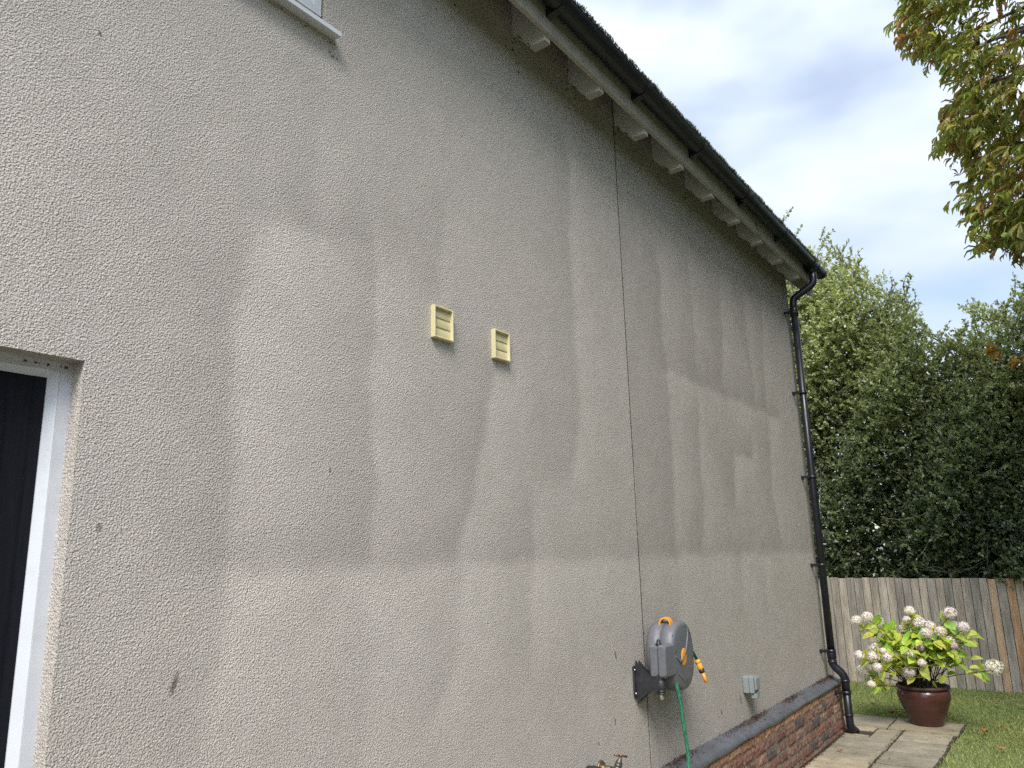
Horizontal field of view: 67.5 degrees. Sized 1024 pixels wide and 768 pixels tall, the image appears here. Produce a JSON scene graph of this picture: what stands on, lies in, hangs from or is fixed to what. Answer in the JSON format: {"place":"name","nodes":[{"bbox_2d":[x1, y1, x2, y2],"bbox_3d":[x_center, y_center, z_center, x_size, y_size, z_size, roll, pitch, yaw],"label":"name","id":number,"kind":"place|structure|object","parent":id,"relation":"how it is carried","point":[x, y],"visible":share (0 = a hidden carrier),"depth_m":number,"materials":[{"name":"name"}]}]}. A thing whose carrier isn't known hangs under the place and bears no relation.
{"place":"outdoors","nodes":[
{"label":"outdoors","id":0,"kind":"place"},
{"bbox_2d":[576,0,1023,560],"label":"sky","id":1,"kind":"structure","parent":0,"point":[817,110],"materials":[{"name":"white"}]},
{"bbox_2d":[802,714,966,767],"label":"paving","id":2,"kind":"structure","parent":0,"point":[912,746],"depth_m":6.26,"materials":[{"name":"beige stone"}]},
{"bbox_2d":[800,727,939,767],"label":"path debris","id":3,"kind":"object","parent":2,"relation":"on","point":[824,748],"visible":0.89,"depth_m":6.17,"materials":[{"name":"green plant"}]},
{"bbox_2d":[895,681,950,726],"bbox_3d":[3.768,2.920,6.996,0.449,0.342,0.449,-10,-15,35],"label":"plant pot","id":4,"kind":"object","parent":2,"relation":"on","point":[926,707],"visible":0.85,"depth_m":6.84,"materials":[{"name":"ceramic"}]},
{"bbox_2d":[850,606,1003,710],"bbox_3d":[3.822,2.508,7.041,1.231,0.928,1.004,-10,-15,35],"label":"hydrangea","id":5,"kind":"object","parent":4,"relation":"in","point":[919,646],"visible":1,"depth_m":6.93,"materials":[{"name":"green plant"}]},
{"bbox_2d":[827,568,1023,767],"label":"lawn ground","id":6,"kind":"structure","parent":0,"point":[979,758],"depth_m":7.04,"materials":[{"name":"green plant"}]},
{"bbox_2d":[0,0,845,767],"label":"house","id":7,"kind":"structure","parent":6,"relation":"on","point":[286,480],"depth_m":2.83,"materials":[{"name":"paint"}]},
{"bbox_2d":[0,352,73,767],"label":"door","id":8,"kind":"structure","parent":7,"relation":"in","point":[35,397],"depth_m":1.88,"materials":[{"name":"white plastic"}]},
{"bbox_2d":[274,0,341,39],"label":"window","id":9,"kind":"structure","parent":7,"relation":"in","point":[309,11],"depth_m":2.81,"materials":[{"name":"white plastic"}]},
{"bbox_2d":[431,304,453,342],"bbox_3d":[-0.287,-0.248,3.165,0.024,0.137,0.120,-10,-15,35],"label":"wall vent","id":10,"kind":"object","parent":7,"relation":"attached to","point":[442,323],"depth_m":3.17,"materials":[{"name":"beige plastic"}]},
{"bbox_2d":[491,329,510,362],"bbox_3d":[-0.051,-0.173,3.484,0.024,0.135,0.116,-10,-15,35],"label":"wall vent","id":11,"kind":"object","parent":7,"relation":"attached to","point":[500,345],"depth_m":3.48,"materials":[{"name":"beige plastic"}]},
{"bbox_2d":[586,765,601,767],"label":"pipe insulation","id":12,"kind":"object","parent":7,"relation":"attached to","point":[591,766],"visible":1,"depth_m":3.56,"materials":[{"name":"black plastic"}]},
{"bbox_2d":[597,754,626,767],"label":"garden tap","id":13,"kind":"object","parent":7,"relation":"attached to","point":[617,764],"visible":1,"depth_m":3.63,"materials":[{"name":"gold metal"}]},
{"bbox_2d":[632,617,707,767],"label":"hose reel","id":14,"kind":"object","parent":7,"relation":"attached to","point":[671,655],"visible":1,"depth_m":4.06,"materials":[{"name":"grey plastic"}]},
{"bbox_2d":[541,0,826,278],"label":"gutter","id":15,"kind":"object","parent":7,"relation":"attached to","point":[587,30],"visible":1,"depth_m":4.84,"materials":[{"name":"black plastic"}]},
{"bbox_2d":[663,675,835,767],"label":"leaf litter","id":16,"kind":"object","parent":7,"relation":"on","point":[787,700],"visible":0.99,"depth_m":5.25,"materials":[{"name":"brown plant"}]},
{"bbox_2d":[742,675,759,698],"bbox_3d":[1.646,2.078,5.263,0.093,0.143,0.098,-10,-15,35],"label":"outdoor socket","id":17,"kind":"object","parent":7,"relation":"attached to","point":[751,684],"visible":1,"depth_m":5.23,"materials":[{"name":"grey plastic"}]},
{"bbox_2d":[784,271,859,733],"bbox_3d":[2.887,0.982,7.147,0.337,4.273,0.160,-6,-13,21],"label":"downpipe","id":18,"kind":"object","parent":7,"relation":"attached to","point":[830,651],"visible":1,"depth_m":7.08,"materials":[{"name":"black plastic"}]},
{"bbox_2d":[782,206,978,583],"bbox_3d":[4.696,0.578,11.381,3.914,6.983,3.588,-10,-15,35],"label":"evergreen tree","id":19,"kind":"object","parent":6,"relation":"on","point":[891,368],"visible":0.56,"depth_m":10.16,"materials":[{"name":"green plant"}]},
{"bbox_2d":[819,473,826,544],"bbox_3d":[4.040,1.594,10.043,0.099,1.000,0.300,-10,-15,35],"label":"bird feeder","id":20,"kind":"object","parent":19,"relation":"hanging from","point":[824,543],"visible":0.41,"depth_m":9.85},
{"bbox_2d":[818,577,1023,693],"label":"fence","id":21,"kind":"object","parent":6,"relation":"on","point":[991,612],"visible":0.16,"depth_m":8.87,"materials":[{"name":"grey wood"}]},
{"bbox_2d":[919,529,986,581],"bbox_3d":[5.327,2.120,9.250,0.766,1.006,0.308,-10,-15,35],"label":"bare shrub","id":22,"kind":"object","parent":6,"relation":"on","point":[951,571],"visible":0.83,"depth_m":9.18,"materials":[{"name":"brown plant"}]},
{"bbox_2d":[883,0,1023,370],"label":"horse chestnut","id":23,"kind":"object","parent":6,"relation":"on","point":[1002,214],"visible":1,"depth_m":7.02,"materials":[{"name":"green plant"}]},
{"bbox_2d":[916,272,1023,593],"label":"evergreen tree","id":24,"kind":"object","parent":6,"relation":"on","point":[988,412],"visible":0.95,"depth_m":9.30,"materials":[{"name":"green plant"}]}
]}

